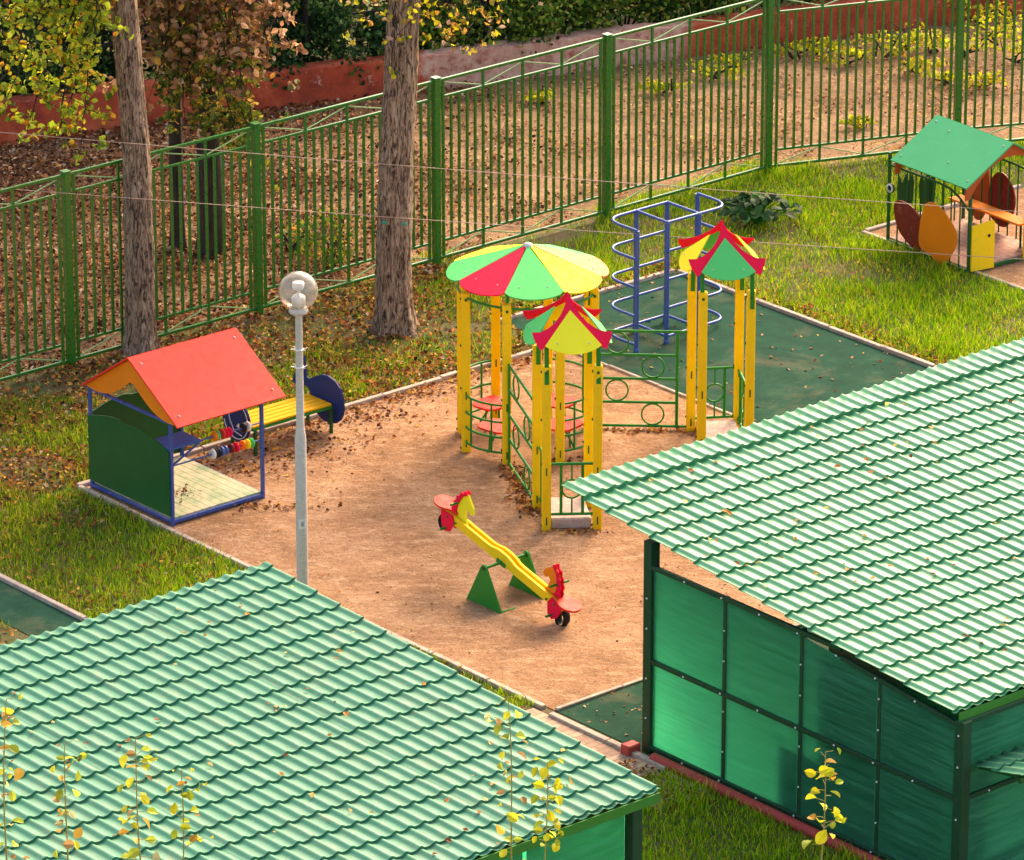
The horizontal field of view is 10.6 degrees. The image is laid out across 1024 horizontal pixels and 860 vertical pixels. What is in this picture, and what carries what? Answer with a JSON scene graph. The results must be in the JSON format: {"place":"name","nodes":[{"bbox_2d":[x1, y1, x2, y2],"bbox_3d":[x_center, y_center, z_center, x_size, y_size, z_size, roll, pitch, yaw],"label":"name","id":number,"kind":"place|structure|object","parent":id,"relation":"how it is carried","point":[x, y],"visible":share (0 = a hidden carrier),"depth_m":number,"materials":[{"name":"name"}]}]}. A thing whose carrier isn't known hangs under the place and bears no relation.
{"place":"outdoors","nodes":[
{"label":"outdoors","id":0,"kind":"place"},
{"bbox_2d":[0,581,81,635],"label":"side path","id":1,"kind":"structure","parent":0,"point":[25,612],"depth_m":66.19,"materials":[{"name":"green rubber"}]},
{"bbox_2d":[0,0,815,89],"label":"lawn","id":2,"kind":"structure","parent":0,"point":[784,2],"depth_m":89.06,"materials":[{"name":"plant"}]},
{"bbox_2d":[1,0,30,92],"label":"shrub","id":3,"kind":"object","parent":2,"relation":"on","point":[11,2],"visible":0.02,"depth_m":84.95,"materials":[{"name":"green plant"}]},
{"bbox_2d":[0,0,41,94],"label":"shrub","id":4,"kind":"object","parent":2,"relation":"on","point":[6,48],"visible":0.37,"depth_m":83.42,"materials":[{"name":"green plant"}]},
{"bbox_2d":[0,0,112,78],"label":"tall shrub","id":5,"kind":"object","parent":2,"relation":"on","point":[77,34],"visible":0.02,"depth_m":85.86,"materials":[{"name":"green plant"}]},
{"bbox_2d":[0,0,113,96],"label":"shrub","id":6,"kind":"object","parent":2,"relation":"on","point":[56,68],"visible":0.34,"depth_m":83.63,"materials":[{"name":"green plant"}]},
{"bbox_2d":[77,32,113,49],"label":"tall shrub","id":7,"kind":"object","parent":2,"relation":"on","point":[111,40],"visible":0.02,"depth_m":86.11,"materials":[{"name":"green plant"}]},
{"bbox_2d":[48,0,188,81],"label":"shrub","id":8,"kind":"object","parent":2,"relation":"on","point":[109,54],"visible":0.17,"depth_m":84.37,"materials":[{"name":"green plant"}]},
{"bbox_2d":[140,0,287,78],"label":"shrub","id":9,"kind":"object","parent":2,"relation":"on","point":[149,69],"visible":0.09,"depth_m":84.92,"materials":[{"name":"green plant"}]},
{"bbox_2d":[218,0,354,89],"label":"shrub","id":10,"kind":"object","parent":2,"relation":"on","point":[286,58],"visible":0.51,"depth_m":85.17,"materials":[{"name":"green plant"}]},
{"bbox_2d":[290,0,387,84],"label":"shrub","id":11,"kind":"object","parent":2,"relation":"on","point":[375,34],"visible":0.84,"depth_m":85.22,"materials":[{"name":"green plant"}]},
{"bbox_2d":[293,0,387,44],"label":"tall shrub","id":12,"kind":"object","parent":2,"relation":"on","point":[359,42],"visible":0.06,"depth_m":87.72,"materials":[{"name":"green plant"}]},
{"bbox_2d":[0,0,828,62],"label":"hedge","id":13,"kind":"object","parent":2,"relation":"on","point":[290,22],"visible":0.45,"depth_m":85.21,"materials":[{"name":"plant"}]},
{"bbox_2d":[365,0,500,53],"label":"shrub","id":14,"kind":"object","parent":2,"relation":"on","point":[432,30],"visible":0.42,"depth_m":85.98,"materials":[{"name":"green plant"}]},
{"bbox_2d":[433,0,561,54],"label":"shrub","id":15,"kind":"object","parent":2,"relation":"on","point":[517,14],"visible":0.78,"depth_m":86.27,"materials":[{"name":"green plant"}]},
{"bbox_2d":[488,0,632,39],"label":"shrub","id":16,"kind":"object","parent":2,"relation":"on","point":[578,15],"visible":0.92,"depth_m":86.80,"materials":[{"name":"green plant"}]},
{"bbox_2d":[551,0,696,26],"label":"shrub","id":17,"kind":"object","parent":2,"relation":"on","point":[655,9],"visible":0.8,"depth_m":87.52,"materials":[{"name":"green plant"}]},
{"bbox_2d":[637,0,751,19],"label":"shrub","id":18,"kind":"object","parent":2,"relation":"on","point":[704,5],"visible":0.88,"depth_m":87.77,"materials":[{"name":"green plant"}]},
{"bbox_2d":[719,0,829,11],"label":"shrub","id":19,"kind":"object","parent":2,"relation":"on","point":[791,3],"visible":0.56,"depth_m":88.53,"materials":[{"name":"green plant"}]},
{"bbox_2d":[86,351,796,709],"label":"sand ground","id":20,"kind":"structure","parent":0,"point":[366,565],"depth_m":68.48,"materials":[{"name":"beige sand"}]},
{"bbox_2d":[81,327,285,525],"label":"playhouse","id":21,"kind":"object","parent":20,"relation":"on","point":[139,438],"visible":1,"depth_m":69.08,"materials":[{"name":"blue paint"}]},
{"bbox_2d":[223,356,344,455],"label":"bench","id":22,"kind":"object","parent":20,"relation":"on","point":[324,400],"visible":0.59,"depth_m":71.61,"materials":[{"name":"yellow paint"}]},
{"bbox_2d":[434,490,581,625],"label":"seesaw","id":23,"kind":"object","parent":20,"relation":"on","point":[527,579],"visible":1,"depth_m":66.38,"materials":[{"name":"green paint"}]},
{"bbox_2d":[446,220,765,530],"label":"play structure","id":24,"kind":"object","parent":20,"relation":"on","point":[557,271],"visible":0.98,"depth_m":70.47,"materials":[{"name":"wood"}]},
{"bbox_2d":[0,132,1022,211],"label":"cable","id":25,"kind":"object","parent":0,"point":[506,173],"visible":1,"depth_m":74.82,"materials":[{"name":"grey metal"}]},
{"bbox_2d":[0,15,1023,382],"bbox_3d":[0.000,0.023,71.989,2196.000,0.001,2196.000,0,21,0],"label":"ground","id":26,"kind":"structure","parent":0,"point":[826,153],"depth_m":83.33,"materials":[{"name":"soil"}]},
{"bbox_2d":[99,0,307,259],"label":"tree","id":27,"kind":"object","parent":26,"relation":"on","point":[258,12],"visible":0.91,"depth_m":76.54,"materials":[{"name":"brown plant"}]},
{"bbox_2d":[139,0,294,252],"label":"tree","id":28,"kind":"object","parent":26,"relation":"on","point":[171,99],"visible":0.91,"depth_m":76.89,"materials":[{"name":"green plant"}]},
{"bbox_2d":[275,222,313,256],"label":"shrub","id":29,"kind":"object","parent":26,"relation":"on","point":[285,239],"visible":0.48,"depth_m":78.47,"materials":[{"name":"green plant"}]},
{"bbox_2d":[283,206,360,266],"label":"shrub","id":30,"kind":"object","parent":26,"relation":"on","point":[327,250],"visible":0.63,"depth_m":77.73,"materials":[{"name":"green plant"}]},
{"bbox_2d":[0,0,1022,144],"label":"retaining wall","id":31,"kind":"structure","parent":26,"relation":"on","point":[323,80],"depth_m":86.03,"materials":[{"name":"red brick"}]},
{"bbox_2d":[0,12,1023,811],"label":"fallen leaves","id":32,"kind":"object","parent":26,"relation":"on","point":[230,308],"visible":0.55,"depth_m":77.55,"materials":[{"name":"brown plant"}]},
{"bbox_2d":[524,85,551,104],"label":"seedling clump","id":33,"kind":"object","parent":26,"relation":"on","point":[542,95],"visible":0.62,"depth_m":85.08,"materials":[{"name":"yellow plant"}]},
{"bbox_2d":[548,712,665,770],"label":"kerb","id":34,"kind":"structure","parent":26,"relation":"on","point":[595,735],"depth_m":62.77,"materials":[{"name":"concrete"}]},
{"bbox_2d":[638,78,692,93],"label":"seedling clump","id":35,"kind":"object","parent":26,"relation":"on","point":[655,84],"visible":0.59,"depth_m":85.57,"materials":[{"name":"yellow plant"}]},
{"bbox_2d":[578,354,754,422],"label":"kerb","id":36,"kind":"structure","parent":26,"relation":"on","point":[657,384],"depth_m":73.47,"materials":[{"name":"concrete"}]},
{"bbox_2d":[555,623,802,711],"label":"kerb","id":37,"kind":"structure","parent":26,"relation":"on","point":[592,696],"depth_m":63.91,"materials":[{"name":"concrete"}]},
{"bbox_2d":[686,58,746,81],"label":"seedling clump","id":38,"kind":"object","parent":26,"relation":"on","point":[700,63],"visible":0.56,"depth_m":86.18,"materials":[{"name":"yellow plant"}]},
{"bbox_2d":[708,52,754,67],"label":"seedling clump","id":39,"kind":"object","parent":26,"relation":"on","point":[715,58],"visible":0.68,"depth_m":86.73,"materials":[{"name":"yellow plant"}]},
{"bbox_2d":[774,37,833,59],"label":"seedling clump","id":40,"kind":"object","parent":26,"relation":"on","point":[791,46],"visible":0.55,"depth_m":87.26,"materials":[{"name":"yellow plant"}]},
{"bbox_2d":[793,35,853,54],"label":"seedling clump","id":41,"kind":"object","parent":26,"relation":"on","point":[834,43],"visible":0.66,"depth_m":87.35,"materials":[{"name":"yellow plant"}]},
{"bbox_2d":[814,46,871,66],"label":"seedling clump","id":42,"kind":"object","parent":26,"relation":"on","point":[852,53],"visible":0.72,"depth_m":86.96,"materials":[{"name":"yellow plant"}]},
{"bbox_2d":[839,114,877,129],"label":"seedling clump","id":43,"kind":"object","parent":26,"relation":"on","point":[858,121],"visible":0.75,"depth_m":83.93,"materials":[{"name":"yellow plant"}]},
{"bbox_2d":[849,29,921,58],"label":"seedling clump","id":44,"kind":"object","parent":26,"relation":"on","point":[878,46],"visible":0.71,"depth_m":87.33,"materials":[{"name":"yellow plant"}]},
{"bbox_2d":[871,21,945,49],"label":"seedling clump","id":45,"kind":"object","parent":26,"relation":"on","point":[904,37],"visible":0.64,"depth_m":87.66,"materials":[{"name":"yellow plant"}]},
{"bbox_2d":[893,55,948,73],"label":"seedling clump","id":46,"kind":"object","parent":26,"relation":"on","point":[920,64],"visible":0.61,"depth_m":86.46,"materials":[{"name":"yellow plant"}]},
{"bbox_2d":[893,23,965,53],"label":"seedling clump","id":47,"kind":"object","parent":26,"relation":"on","point":[939,44],"visible":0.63,"depth_m":87.51,"materials":[{"name":"yellow plant"}]},
{"bbox_2d":[920,70,964,85],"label":"seedling clump","id":48,"kind":"object","parent":26,"relation":"on","point":[945,78],"visible":0.54,"depth_m":85.98,"materials":[{"name":"yellow plant"}]},
{"bbox_2d":[924,29,1010,56],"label":"seedling clump","id":49,"kind":"object","parent":26,"relation":"on","point":[973,39],"visible":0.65,"depth_m":87.22,"materials":[{"name":"yellow plant"}]},
{"bbox_2d":[947,0,1021,24],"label":"seedling clump","id":50,"kind":"object","parent":26,"relation":"on","point":[981,12],"visible":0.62,"depth_m":88.91,"materials":[{"name":"yellow plant"}]},
{"bbox_2d":[964,70,1008,88],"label":"seedling clump","id":51,"kind":"object","parent":26,"relation":"on","point":[980,77],"visible":0.73,"depth_m":85.73,"materials":[{"name":"yellow plant"}]},
{"bbox_2d":[964,12,1021,45],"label":"seedling clump","id":52,"kind":"object","parent":26,"relation":"on","point":[1000,35],"visible":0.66,"depth_m":87.83,"materials":[{"name":"yellow plant"}]},
{"bbox_2d":[965,1,1021,32],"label":"seedling clump","id":53,"kind":"object","parent":26,"relation":"on","point":[1001,12],"visible":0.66,"depth_m":88.72,"materials":[{"name":"yellow plant"}]},
{"bbox_2d":[993,36,1023,63],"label":"seedling clump","id":54,"kind":"object","parent":26,"relation":"on","point":[1017,52],"visible":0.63,"depth_m":87.05,"materials":[{"name":"yellow plant"}]},
{"bbox_2d":[0,137,1023,859],"bbox_3d":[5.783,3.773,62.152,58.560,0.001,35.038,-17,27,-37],"label":"lawn","id":55,"kind":"structure","parent":0,"point":[562,234],"depth_m":75.38,"materials":[{"name":"plant"}]},
{"bbox_2d":[0,694,24,859],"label":"sapling","id":56,"kind":"object","parent":55,"relation":"on","point":[19,773],"visible":1,"depth_m":47.63,"materials":[{"name":"yellow plant"}]},
{"bbox_2d":[0,573,86,621],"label":"kerb","id":57,"kind":"structure","parent":55,"relation":"on","point":[43,598],"depth_m":66.58,"materials":[{"name":"concrete"}]},
{"bbox_2d":[50,739,86,859],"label":"sapling","id":58,"kind":"object","parent":55,"relation":"on","point":[67,844],"visible":1,"depth_m":47.73,"materials":[{"name":"yellow plant"}]},
{"bbox_2d":[0,0,160,357],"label":"tree","id":59,"kind":"object","parent":55,"relation":"on","point":[140,336],"visible":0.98,"depth_m":72.93,"materials":[{"name":"brown plant"}]},
{"bbox_2d":[117,733,159,859],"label":"sapling","id":60,"kind":"object","parent":55,"relation":"on","point":[133,853],"visible":1,"depth_m":47.70,"materials":[{"name":"yellow plant"}]},
{"bbox_2d":[166,768,213,859],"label":"sapling","id":61,"kind":"object","parent":55,"relation":"on","point":[188,795],"visible":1,"depth_m":47.72,"materials":[{"name":"yellow plant"}]},
{"bbox_2d":[278,271,317,585],"bbox_3d":[-2.490,0.300,64.976,0.464,4.581,0.464,0,21,0],"label":"lamp post","id":62,"kind":"object","parent":55,"relation":"on","point":[298,292],"visible":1,"depth_m":64.69,"materials":[{"name":"metal"}]},
{"bbox_2d":[76,349,542,487],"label":"kerb","id":63,"kind":"structure","parent":55,"relation":"on","point":[209,446],"depth_m":72.85,"materials":[{"name":"concrete"}]},
{"bbox_2d":[78,485,545,709],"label":"kerb","id":64,"kind":"structure","parent":55,"relation":"on","point":[536,703],"depth_m":65.55,"materials":[{"name":"concrete"}]},
{"bbox_2d":[0,561,660,859],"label":"pavilion","id":65,"kind":"structure","parent":55,"relation":"on","point":[103,685],"depth_m":56.30,"materials":[{"name":"green metal"}]},
{"bbox_2d":[340,0,508,338],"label":"tree","id":66,"kind":"object","parent":55,"relation":"on","point":[394,312],"visible":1,"depth_m":74.46,"materials":[{"name":"brown plant"}]},
{"bbox_2d":[484,695,526,859],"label":"sapling","id":67,"kind":"object","parent":55,"relation":"on","point":[512,816],"visible":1,"depth_m":47.63,"materials":[{"name":"yellow plant"}]},
{"bbox_2d":[0,0,1023,381],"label":"picket fence","id":68,"kind":"object","parent":55,"relation":"on","point":[436,180],"visible":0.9,"depth_m":78.18,"materials":[{"name":"green metal"}]},
{"bbox_2d":[531,757,573,859],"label":"sapling","id":69,"kind":"object","parent":55,"relation":"on","point":[556,786],"visible":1,"depth_m":47.71,"materials":[{"name":"yellow plant"}]},
{"bbox_2d":[500,268,673,322],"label":"kerb","id":70,"kind":"structure","parent":55,"relation":"on","point":[601,291],"depth_m":77.04,"materials":[{"name":"concrete"}]},
{"bbox_2d":[501,273,926,422],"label":"rubber pad","id":71,"kind":"object","parent":55,"relation":"on","point":[779,390],"visible":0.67,"depth_m":74.62,"materials":[{"name":"green rubber"}]},
{"bbox_2d":[611,192,723,352],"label":"climbing frame","id":72,"kind":"object","parent":71,"relation":"on","point":[637,323],"visible":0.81,"depth_m":74.87,"materials":[{"name":"blue paint"}]},
{"bbox_2d":[713,190,801,227],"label":"leafy plant","id":73,"kind":"object","parent":55,"relation":"on","point":[755,211],"visible":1,"depth_m":79.47,"materials":[{"name":"green plant"}]},
{"bbox_2d":[649,753,882,859],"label":"red edging","id":74,"kind":"object","parent":55,"relation":"on","point":[799,825],"visible":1,"depth_m":60.92,"materials":[{"name":"red brick"}]},
{"bbox_2d":[561,337,1023,859],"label":"pavilion","id":75,"kind":"structure","parent":55,"relation":"on","point":[910,705],"depth_m":61.14,"materials":[{"name":"green metal"}]},
{"bbox_2d":[9,399,1015,859],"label":"roof leaves","id":76,"kind":"object","parent":75,"relation":"on","point":[563,749],"visible":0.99,"depth_m":59.43,"materials":[{"name":"brown plant"}]},
{"bbox_2d":[677,269,936,367],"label":"kerb","id":77,"kind":"structure","parent":55,"relation":"on","point":[906,356],"depth_m":75.45,"materials":[{"name":"concrete"}]},
{"bbox_2d":[801,748,846,859],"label":"sapling","id":78,"kind":"object","parent":55,"relation":"on","point":[825,771],"visible":1,"depth_m":48.39,"materials":[{"name":"yellow plant"}]},
{"bbox_2d":[861,230,1023,290],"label":"kerb","id":79,"kind":"structure","parent":55,"relation":"on","point":[1009,284],"depth_m":77.54,"materials":[{"name":"concrete"}]},
{"bbox_2d":[864,184,1021,231],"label":"kerb","id":80,"kind":"structure","parent":55,"relation":"on","point":[877,227],"depth_m":79.68,"materials":[{"name":"concrete"}]},
{"bbox_2d":[871,187,1023,286],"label":"sand patch","id":81,"kind":"object","parent":55,"relation":"on","point":[1012,272],"visible":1,"depth_m":79.32,"materials":[{"name":"beige sand"}]},
{"bbox_2d":[886,115,1023,274],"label":"playhouse","id":82,"kind":"object","parent":81,"relation":"on","point":[965,158],"visible":0.98,"depth_m":78.07,"materials":[{"name":"green paint"}]},
{"bbox_2d":[970,220,994,271],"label":"half door","id":83,"kind":"structure","parent":82,"relation":"in","point":[982,234],"depth_m":77.60,"materials":[{"name":"yellow paint"}]},
{"bbox_2d":[1022,228,1023,257],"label":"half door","id":84,"kind":"structure","parent":82,"relation":"in","point":[1023,228],"depth_m":78.09,"materials":[{"name":"yellow wood"}]},
{"bbox_2d":[0,188,1023,259],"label":"cable","id":85,"kind":"object","parent":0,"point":[493,224],"visible":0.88,"depth_m":74.90,"materials":[{"name":"grey metal"}]},
{"bbox_2d":[526,708,707,808],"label":"brick path","id":86,"kind":"structure","parent":0,"point":[613,754],"depth_m":62.52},
{"bbox_2d":[621,740,639,755],"bbox_3d":[1.342,3.603,62.424,0.195,0.122,0.146,-17,27,-37],"label":"red block","id":87,"kind":"object","parent":86,"relation":"on","point":[628,748],"depth_m":62.37,"materials":[{"name":"red brick"}]},
{"bbox_2d":[556,626,828,749],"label":"rubber path","id":88,"kind":"structure","parent":0,"point":[619,724],"depth_m":63.45,"materials":[{"name":"green rubber"}]}
]}

